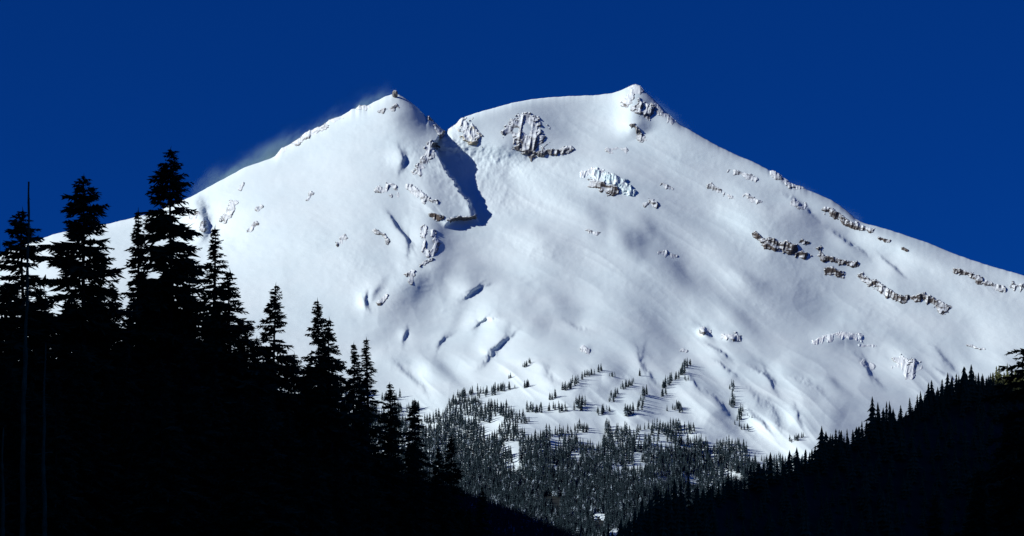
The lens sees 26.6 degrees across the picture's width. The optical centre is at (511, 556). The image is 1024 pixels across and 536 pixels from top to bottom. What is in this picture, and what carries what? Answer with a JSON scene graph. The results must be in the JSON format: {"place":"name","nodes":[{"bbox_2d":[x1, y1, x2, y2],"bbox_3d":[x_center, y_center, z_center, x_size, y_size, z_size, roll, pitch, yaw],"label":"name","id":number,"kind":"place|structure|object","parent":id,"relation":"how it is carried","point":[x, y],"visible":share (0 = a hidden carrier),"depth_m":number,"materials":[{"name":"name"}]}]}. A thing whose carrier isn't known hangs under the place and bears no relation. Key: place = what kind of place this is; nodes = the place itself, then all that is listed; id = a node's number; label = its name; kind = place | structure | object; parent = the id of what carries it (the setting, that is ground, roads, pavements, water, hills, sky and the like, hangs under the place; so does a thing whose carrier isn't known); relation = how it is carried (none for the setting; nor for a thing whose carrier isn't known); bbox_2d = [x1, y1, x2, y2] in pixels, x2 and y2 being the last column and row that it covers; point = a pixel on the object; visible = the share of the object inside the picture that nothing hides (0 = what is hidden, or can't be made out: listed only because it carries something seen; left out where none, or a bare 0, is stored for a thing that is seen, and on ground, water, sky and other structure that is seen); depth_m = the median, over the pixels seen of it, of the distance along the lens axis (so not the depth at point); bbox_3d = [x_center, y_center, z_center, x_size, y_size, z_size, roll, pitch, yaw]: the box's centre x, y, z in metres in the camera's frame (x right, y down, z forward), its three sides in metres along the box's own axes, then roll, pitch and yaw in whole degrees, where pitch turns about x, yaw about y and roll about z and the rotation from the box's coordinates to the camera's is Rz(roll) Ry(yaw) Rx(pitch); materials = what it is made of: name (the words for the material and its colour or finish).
{"place":"outdoors","nodes":[
{"label":"outdoors","id":0,"kind":"place"},
{"bbox_2d":[0,84,1023,535],"bbox_3d":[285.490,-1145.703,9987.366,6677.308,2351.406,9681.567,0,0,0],"label":"mountain","id":1,"kind":"structure","parent":0,"point":[518,270],"depth_m":8960.36,"materials":[{"name":"snow"}]},
{"bbox_2d":[219,200,237,223],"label":"rock outcrop","id":2,"kind":"object","parent":1,"relation":"on","point":[229,212],"visible":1,"depth_m":9109.79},
{"bbox_2d":[291,123,328,145],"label":"rock cliff","id":3,"kind":"structure","parent":1,"relation":"on","point":[306,135],"depth_m":9657.53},
{"bbox_2d":[372,229,390,244],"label":"rock outcrop","id":4,"kind":"object","parent":1,"relation":"on","point":[387,240],"visible":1,"depth_m":8856.38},
{"bbox_2d":[374,183,398,197],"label":"rock outcrop","id":5,"kind":"object","parent":1,"relation":"on","point":[378,189],"visible":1,"depth_m":9194.40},
{"bbox_2d":[377,103,399,113],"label":"rock outcrop","id":6,"kind":"object","parent":1,"relation":"on","point":[392,108],"visible":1,"depth_m":9722.22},
{"bbox_2d":[404,270,414,284],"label":"rock outcrop","id":7,"kind":"object","parent":1,"relation":"on","point":[411,274],"visible":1,"depth_m":8569.20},
{"bbox_2d":[405,183,430,204],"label":"rock outcrop","id":8,"kind":"object","parent":1,"relation":"on","point":[416,192],"visible":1,"depth_m":9184.54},
{"bbox_2d":[420,224,429,257],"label":"rock cliff","id":9,"kind":"structure","parent":1,"relation":"on","point":[423,233],"depth_m":8846.15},
{"bbox_2d":[411,140,439,176],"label":"rock cliff","id":10,"kind":"structure","parent":1,"relation":"on","point":[429,153],"depth_m":9493.94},
{"bbox_2d":[429,229,441,256],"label":"rock outcrop","id":11,"kind":"object","parent":1,"relation":"on","point":[434,249],"visible":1,"depth_m":8868.39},
{"bbox_2d":[427,115,444,137],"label":"rock cliff","id":12,"kind":"structure","parent":1,"relation":"on","point":[440,132],"depth_m":9810.82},
{"bbox_2d":[428,212,444,220],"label":"rock outcrop","id":13,"kind":"object","parent":1,"relation":"on","point":[436,217],"visible":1,"depth_m":9038.28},
{"bbox_2d":[447,214,476,222],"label":"rock cliff","id":14,"kind":"structure","parent":1,"relation":"on","point":[459,217],"depth_m":9105.69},
{"bbox_2d":[442,117,482,147],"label":"rock cliff","id":15,"kind":"structure","parent":1,"relation":"on","point":[470,138],"depth_m":9836.00,"materials":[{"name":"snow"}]},
{"bbox_2d":[500,112,549,161],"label":"rock cliff","id":16,"kind":"structure","parent":1,"relation":"on","point":[530,143],"depth_m":9906.84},
{"bbox_2d":[277,348,804,535],"bbox_3d":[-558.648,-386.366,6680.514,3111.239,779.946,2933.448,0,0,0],"label":"forest","id":17,"kind":"object","parent":1,"relation":"on","point":[532,479],"visible":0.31,"depth_m":6498.41,"materials":[{"name":"plant"}]},
{"bbox_2d":[532,145,573,157],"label":"rock cliff","id":18,"kind":"structure","parent":1,"relation":"on","point":[563,150],"depth_m":9858.67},
{"bbox_2d":[580,167,603,177],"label":"ice cliff","id":19,"kind":"structure","parent":1,"relation":"on","point":[583,174],"depth_m":9745.20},
{"bbox_2d":[587,177,618,195],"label":"rock outcrop","id":20,"kind":"object","parent":1,"relation":"on","point":[611,190],"visible":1,"depth_m":9612.35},
{"bbox_2d":[592,167,635,196],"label":"ice cliff","id":21,"kind":"structure","parent":1,"relation":"on","point":[616,180],"depth_m":9672.19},
{"bbox_2d":[605,147,627,153],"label":"rock outcrop","id":22,"kind":"object","parent":1,"relation":"on","point":[609,150],"visible":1,"depth_m":9986.53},
{"bbox_2d":[620,92,634,108],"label":"rock outcrop","id":23,"kind":"object","parent":1,"relation":"on","point":[626,102],"visible":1,"depth_m":10383.07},
{"bbox_2d":[628,85,643,94],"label":"rock outcrop","id":24,"kind":"object","parent":1,"relation":"on","point":[636,89],"visible":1,"depth_m":10524.07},
{"bbox_2d":[629,123,646,142],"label":"rock outcrop","id":25,"kind":"object","parent":1,"relation":"on","point":[640,137],"visible":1,"depth_m":10149.88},
{"bbox_2d":[630,97,654,120],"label":"rock outcrop","id":26,"kind":"object","parent":1,"relation":"on","point":[645,109],"visible":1,"depth_m":10323.85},
{"bbox_2d":[643,199,659,208],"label":"rock outcrop","id":27,"kind":"object","parent":1,"relation":"on","point":[653,203],"visible":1,"depth_m":9594.13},
{"bbox_2d":[650,103,675,124],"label":"rock outcrop","id":28,"kind":"object","parent":1,"relation":"on","point":[662,113],"visible":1,"depth_m":10369.23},
{"bbox_2d":[658,250,677,257],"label":"rock outcrop","id":29,"kind":"object","parent":1,"relation":"on","point":[665,253],"visible":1,"depth_m":9246.33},
{"bbox_2d":[699,326,711,335],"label":"rock outcrop","id":30,"kind":"object","parent":1,"relation":"on","point":[703,330],"visible":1,"depth_m":8622.75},
{"bbox_2d":[707,182,733,198],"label":"rock outcrop","id":31,"kind":"object","parent":1,"relation":"on","point":[712,186],"visible":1,"depth_m":9852.81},
{"bbox_2d":[721,332,741,341],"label":"rock outcrop","id":32,"kind":"object","parent":1,"relation":"on","point":[735,337],"visible":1,"depth_m":8596.72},
{"bbox_2d":[727,169,758,181],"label":"rock outcrop","id":33,"kind":"object","parent":1,"relation":"on","point":[746,176],"visible":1,"depth_m":10022.20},
{"bbox_2d":[742,193,761,204],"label":"rock outcrop","id":34,"kind":"object","parent":1,"relation":"on","point":[752,199],"visible":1,"depth_m":9820.59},
{"bbox_2d":[760,237,797,254],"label":"rock cliff","id":35,"kind":"structure","parent":1,"relation":"on","point":[785,246],"depth_m":9537.43,"materials":[{"name":"stone"}]},
{"bbox_2d":[770,170,803,189],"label":"rock outcrop","id":36,"kind":"object","parent":1,"relation":"on","point":[775,175],"visible":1,"depth_m":10074.51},
{"bbox_2d":[790,198,807,209],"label":"rock outcrop","id":37,"kind":"object","parent":1,"relation":"on","point":[796,204],"visible":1,"depth_m":9895.60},
{"bbox_2d":[795,251,811,259],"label":"rock outcrop","id":38,"kind":"object","parent":1,"relation":"on","point":[802,254],"visible":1,"depth_m":9550.63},
{"bbox_2d":[824,266,844,278],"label":"rock outcrop","id":39,"kind":"object","parent":1,"relation":"on","point":[832,270],"visible":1,"depth_m":9533.56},
{"bbox_2d":[812,331,862,344],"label":"ice cliff","id":40,"kind":"structure","parent":1,"relation":"on","point":[849,336],"depth_m":8965.23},
{"bbox_2d":[816,246,858,267],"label":"rock cliff","id":41,"kind":"structure","parent":1,"relation":"on","point":[851,264],"depth_m":9619.67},
{"bbox_2d":[821,206,874,232],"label":"rock cliff","id":42,"kind":"structure","parent":1,"relation":"on","point":[835,215],"depth_m":9919.33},
{"bbox_2d":[857,272,871,286],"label":"rock outcrop","id":43,"kind":"object","parent":1,"relation":"on","point":[864,279],"visible":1,"depth_m":9554.11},
{"bbox_2d":[859,359,875,369],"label":"rock outcrop","id":44,"kind":"object","parent":1,"relation":"on","point":[869,365],"visible":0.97,"depth_m":8720.80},
{"bbox_2d":[891,353,922,382],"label":"ice cliff","id":45,"kind":"structure","parent":1,"relation":"on","point":[908,371],"depth_m":8764.32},
{"bbox_2d":[872,279,950,314],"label":"rock cliff","id":46,"kind":"structure","parent":1,"relation":"on","point":[942,307],"depth_m":9494.40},
{"bbox_2d":[952,268,982,284],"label":"rock cliff","id":47,"kind":"structure","parent":1,"relation":"on","point":[977,278],"depth_m":9719.50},
{"bbox_2d":[981,280,1005,291],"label":"rock outcrop","id":48,"kind":"object","parent":1,"relation":"on","point":[1000,288],"visible":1,"depth_m":9693.67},
{"bbox_2d":[1009,281,1023,291],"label":"rock outcrop","id":49,"kind":"object","parent":1,"relation":"on","point":[1014,286],"visible":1,"depth_m":9729.03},
{"bbox_2d":[0,0,1023,274],"label":"sky","id":50,"kind":"structure","parent":0,"point":[907,116],"materials":[{"name":"blue"}]},
{"bbox_2d":[634,377,1022,535],"bbox_3d":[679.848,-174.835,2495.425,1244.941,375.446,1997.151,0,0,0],"label":"hillside","id":51,"kind":"structure","parent":0,"point":[912,527],"depth_m":1824.44,"materials":[{"name":"plant"}]},
{"bbox_2d":[631,510,638,533],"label":"conifer tree","id":52,"kind":"object","parent":51,"relation":"on","point":[634,522],"visible":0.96,"depth_m":1565.02,"materials":[{"name":"black plant"}]},
{"bbox_2d":[670,477,680,514],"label":"conifer tree","id":53,"kind":"object","parent":51,"relation":"on","point":[674,491],"visible":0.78,"depth_m":1634.59,"materials":[{"name":"black plant"}]},
{"bbox_2d":[678,480,686,506],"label":"conifer tree","id":54,"kind":"object","parent":51,"relation":"on","point":[680,497],"visible":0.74,"depth_m":1650.49,"materials":[{"name":"black plant"}]},
{"bbox_2d":[685,472,693,505],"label":"conifer tree","id":55,"kind":"object","parent":51,"relation":"on","point":[688,496],"visible":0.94,"depth_m":1661.95,"materials":[{"name":"black plant"}]},
{"bbox_2d":[745,464,755,488],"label":"conifer tree","id":56,"kind":"object","parent":51,"relation":"on","point":[750,478],"visible":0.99,"depth_m":1748.01,"materials":[{"name":"black plant"}]},
{"bbox_2d":[752,461,768,492],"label":"conifer tree","id":57,"kind":"object","parent":51,"relation":"on","point":[758,481],"visible":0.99,"depth_m":1749.69,"materials":[{"name":"black plant"}]},
{"bbox_2d":[765,452,777,484],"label":"conifer tree","id":58,"kind":"object","parent":51,"relation":"on","point":[770,477],"visible":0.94,"depth_m":1770.54,"materials":[{"name":"black plant"}]},
{"bbox_2d":[773,461,782,483],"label":"conifer tree","id":59,"kind":"object","parent":51,"relation":"on","point":[778,476],"visible":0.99,"depth_m":1777.16,"materials":[{"name":"black plant"}]},
{"bbox_2d":[786,450,793,471],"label":"conifer tree","id":60,"kind":"object","parent":51,"relation":"on","point":[789,464],"visible":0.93,"depth_m":1803.44,"materials":[{"name":"black plant"}]},
{"bbox_2d":[791,461,801,479],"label":"conifer tree","id":61,"kind":"object","parent":51,"relation":"on","point":[796,475],"visible":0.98,"depth_m":1796.66,"materials":[{"name":"black plant"}]},
{"bbox_2d":[807,452,815,473],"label":"conifer tree","id":62,"kind":"object","parent":51,"relation":"on","point":[809,466],"visible":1,"depth_m":1819.07,"materials":[{"name":"black plant"}]},
{"bbox_2d":[813,446,821,469],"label":"conifer tree","id":63,"kind":"object","parent":51,"relation":"on","point":[815,456],"visible":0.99,"depth_m":1830.42,"materials":[{"name":"black plant"}]},
{"bbox_2d":[617,392,1023,535],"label":"hillside forest","id":64,"kind":"object","parent":51,"relation":"on","point":[700,519],"visible":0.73,"depth_m":1802.52,"materials":[{"name":"plant"}]},
{"bbox_2d":[817,443,825,467],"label":"conifer tree","id":65,"kind":"object","parent":51,"relation":"on","point":[819,451],"visible":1,"depth_m":1837.39,"materials":[{"name":"black plant"}]},
{"bbox_2d":[845,439,853,460],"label":"conifer tree","id":66,"kind":"object","parent":51,"relation":"on","point":[848,453],"visible":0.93,"depth_m":1873.39,"materials":[{"name":"black plant"}]},
{"bbox_2d":[850,427,863,450],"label":"conifer tree","id":67,"kind":"object","parent":51,"relation":"on","point":[856,442],"visible":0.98,"depth_m":1899.81,"materials":[{"name":"black plant"}]},
{"bbox_2d":[864,416,880,442],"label":"conifer tree","id":68,"kind":"object","parent":51,"relation":"on","point":[871,434],"visible":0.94,"depth_m":1926.78,"materials":[{"name":"black plant"}]},
{"bbox_2d":[864,397,880,427],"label":"conifer tree","id":69,"kind":"object","parent":51,"relation":"on","point":[872,408],"visible":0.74,"depth_m":1953.49,"materials":[{"name":"black plant"}]},
{"bbox_2d":[875,403,881,432],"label":"conifer tree","id":70,"kind":"object","parent":51,"relation":"on","point":[878,423],"visible":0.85,"depth_m":1953.09,"materials":[{"name":"black plant"}]},
{"bbox_2d":[880,414,886,443],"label":"conifer tree","id":71,"kind":"object","parent":51,"relation":"on","point":[883,436],"visible":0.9,"depth_m":1933.62,"materials":[{"name":"black plant"}]},
{"bbox_2d":[891,409,898,431],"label":"conifer tree","id":72,"kind":"object","parent":51,"relation":"on","point":[894,421],"visible":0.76,"depth_m":1966.69,"materials":[{"name":"black plant"}]},
{"bbox_2d":[946,379,957,404],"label":"conifer tree","id":73,"kind":"object","parent":51,"relation":"on","point":[951,392],"visible":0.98,"depth_m":2062.22,"materials":[{"name":"black plant"}]},
{"bbox_2d":[968,372,980,402],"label":"conifer tree","id":74,"kind":"object","parent":51,"relation":"on","point":[971,383],"visible":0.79,"depth_m":2083.02,"materials":[{"name":"black plant"}]},
{"bbox_2d":[974,376,984,401],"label":"conifer tree","id":75,"kind":"object","parent":51,"relation":"on","point":[978,389],"visible":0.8,"depth_m":2097.03,"materials":[{"name":"black plant"}]},
{"label":"valley floor","id":76,"kind":"structure","parent":0,"visible":0},
{"bbox_2d":[0,294,28,374],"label":"fir tree","id":77,"kind":"object","parent":76,"relation":"on","point":[19,297],"visible":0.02,"depth_m":225.95,"materials":[{"name":"black plant"}]},
{"bbox_2d":[15,182,32,535],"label":"dead tree","id":78,"kind":"object","parent":76,"relation":"on","point":[23,508],"visible":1,"depth_m":149.88,"materials":[{"name":"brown wood"}]},
{"bbox_2d":[0,366,49,535],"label":"fir tree","id":79,"kind":"object","parent":76,"relation":"on","point":[12,407],"visible":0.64,"depth_m":160.78,"materials":[{"name":"black plant"}]},
{"bbox_2d":[5,377,49,535],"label":"fir tree","id":80,"kind":"object","parent":76,"relation":"on","point":[33,439],"visible":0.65,"depth_m":159.93,"materials":[{"name":"black plant"}]},
{"bbox_2d":[14,287,67,390],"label":"fir tree","id":81,"kind":"object","parent":76,"relation":"on","point":[36,300],"visible":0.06,"depth_m":207.32,"materials":[{"name":"black plant"}]},
{"bbox_2d":[30,343,52,535],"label":"dead tree","id":82,"kind":"object","parent":76,"relation":"on","point":[44,519],"visible":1,"depth_m":139.87,"materials":[{"name":"brown wood"}]},
{"bbox_2d":[0,207,99,528],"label":"fir tree","id":83,"kind":"object","parent":76,"relation":"on","point":[37,327],"visible":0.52,"depth_m":194.20,"materials":[{"name":"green plant"}]},
{"bbox_2d":[16,370,96,535],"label":"fir tree","id":84,"kind":"object","parent":76,"relation":"on","point":[62,520],"visible":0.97,"depth_m":150.76,"materials":[{"name":"black plant"}]},
{"bbox_2d":[53,289,101,420],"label":"fir tree","id":85,"kind":"object","parent":76,"relation":"on","point":[66,305],"visible":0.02,"depth_m":211.30,"materials":[{"name":"black plant"}]},
{"bbox_2d":[0,176,169,515],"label":"fir tree","id":86,"kind":"object","parent":76,"relation":"on","point":[96,332],"visible":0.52,"depth_m":198.95,"materials":[{"name":"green plant"}]},
{"bbox_2d":[94,281,138,430],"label":"fir tree","id":87,"kind":"object","parent":76,"relation":"on","point":[104,355],"visible":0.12,"depth_m":214.16,"materials":[{"name":"black plant"}]},
{"bbox_2d":[117,207,160,422],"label":"fir tree","id":88,"kind":"object","parent":76,"relation":"on","point":[141,276],"visible":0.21,"depth_m":214.80,"materials":[{"name":"black plant"}]},
{"bbox_2d":[95,148,240,494],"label":"fir tree","id":89,"kind":"object","parent":76,"relation":"on","point":[163,318],"visible":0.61,"depth_m":203.91,"materials":[{"name":"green plant"}]},
{"bbox_2d":[171,228,245,484],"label":"fir tree","id":90,"kind":"object","parent":76,"relation":"on","point":[213,257],"visible":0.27,"depth_m":199.69,"materials":[{"name":"black plant"}]},
{"bbox_2d":[169,268,302,516],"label":"fir tree","id":91,"kind":"object","parent":76,"relation":"on","point":[227,380],"visible":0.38,"depth_m":189.46,"materials":[{"name":"black plant"}]},
{"bbox_2d":[223,324,269,399],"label":"fir tree","id":92,"kind":"object","parent":76,"relation":"on","point":[245,337],"visible":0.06,"depth_m":203.67,"materials":[{"name":"black plant"}]},
{"bbox_2d":[230,337,288,530],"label":"fir tree","id":93,"kind":"object","parent":76,"relation":"on","point":[255,363],"visible":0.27,"depth_m":189.88,"materials":[{"name":"black plant"}]},
{"bbox_2d":[258,356,303,503],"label":"fir tree","id":94,"kind":"object","parent":76,"relation":"on","point":[284,412],"visible":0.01,"depth_m":211.11,"materials":[{"name":"black plant"}]},
{"bbox_2d":[244,285,328,529],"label":"fir tree","id":95,"kind":"object","parent":76,"relation":"on","point":[287,370],"visible":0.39,"depth_m":199.69,"materials":[{"name":"black plant"}]},
{"bbox_2d":[278,353,309,437],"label":"fir tree","id":96,"kind":"object","parent":76,"relation":"on","point":[300,396],"visible":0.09,"depth_m":221.69,"materials":[{"name":"black plant"}]},
{"bbox_2d":[288,298,357,515],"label":"fir tree","id":97,"kind":"object","parent":76,"relation":"on","point":[304,378],"visible":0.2,"depth_m":209.62,"materials":[{"name":"black plant"}]},
{"bbox_2d":[295,361,356,508],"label":"fir tree","id":98,"kind":"object","parent":76,"relation":"on","point":[308,405],"visible":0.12,"depth_m":204.54,"materials":[{"name":"black plant"}]},
{"bbox_2d":[295,318,378,535],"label":"fir tree","id":99,"kind":"object","parent":76,"relation":"on","point":[326,440],"visible":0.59,"depth_m":199.53,"materials":[{"name":"black plant"}]},
{"bbox_2d":[327,343,389,535],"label":"fir tree","id":100,"kind":"object","parent":76,"relation":"on","point":[350,397],"visible":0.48,"depth_m":204.85,"materials":[{"name":"black plant"}]},
{"bbox_2d":[349,337,403,534],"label":"fir tree","id":101,"kind":"object","parent":76,"relation":"on","point":[375,467],"visible":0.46,"depth_m":209.89,"materials":[{"name":"black plant"}]},
{"bbox_2d":[378,430,407,518],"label":"fir tree","id":102,"kind":"object","parent":76,"relation":"on","point":[394,505],"visible":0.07,"depth_m":218.05,"materials":[{"name":"black plant"}]},
{"bbox_2d":[369,383,422,535],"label":"fir tree","id":103,"kind":"object","parent":76,"relation":"on","point":[397,496],"visible":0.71,"depth_m":214.54,"materials":[{"name":"black plant"}]},
{"bbox_2d":[397,441,440,535],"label":"fir tree","id":104,"kind":"object","parent":76,"relation":"on","point":[407,509],"visible":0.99,"depth_m":209.86,"materials":[{"name":"black plant"}]},
{"bbox_2d":[399,400,449,534],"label":"fir tree","id":105,"kind":"object","parent":76,"relation":"on","point":[413,419],"visible":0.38,"depth_m":224.76,"materials":[{"name":"black plant"}]},
{"bbox_2d":[418,448,462,535],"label":"fir tree","id":106,"kind":"object","parent":76,"relation":"on","point":[435,505],"visible":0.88,"depth_m":221.70,"materials":[{"name":"black plant"}]},
{"bbox_2d":[438,434,477,535],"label":"fir tree","id":107,"kind":"object","parent":76,"relation":"on","point":[459,521],"visible":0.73,"depth_m":229.68,"materials":[{"name":"black plant"}]},
{"bbox_2d":[471,488,493,535],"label":"fir tree","id":108,"kind":"object","parent":76,"relation":"on","point":[481,509],"visible":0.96,"depth_m":234.82,"materials":[{"name":"black plant"}]},
{"bbox_2d":[953,348,1023,535],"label":"fir tree","id":109,"kind":"object","parent":76,"relation":"on","point":[1017,450],"visible":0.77,"depth_m":239.45,"materials":[{"name":"black plant"}]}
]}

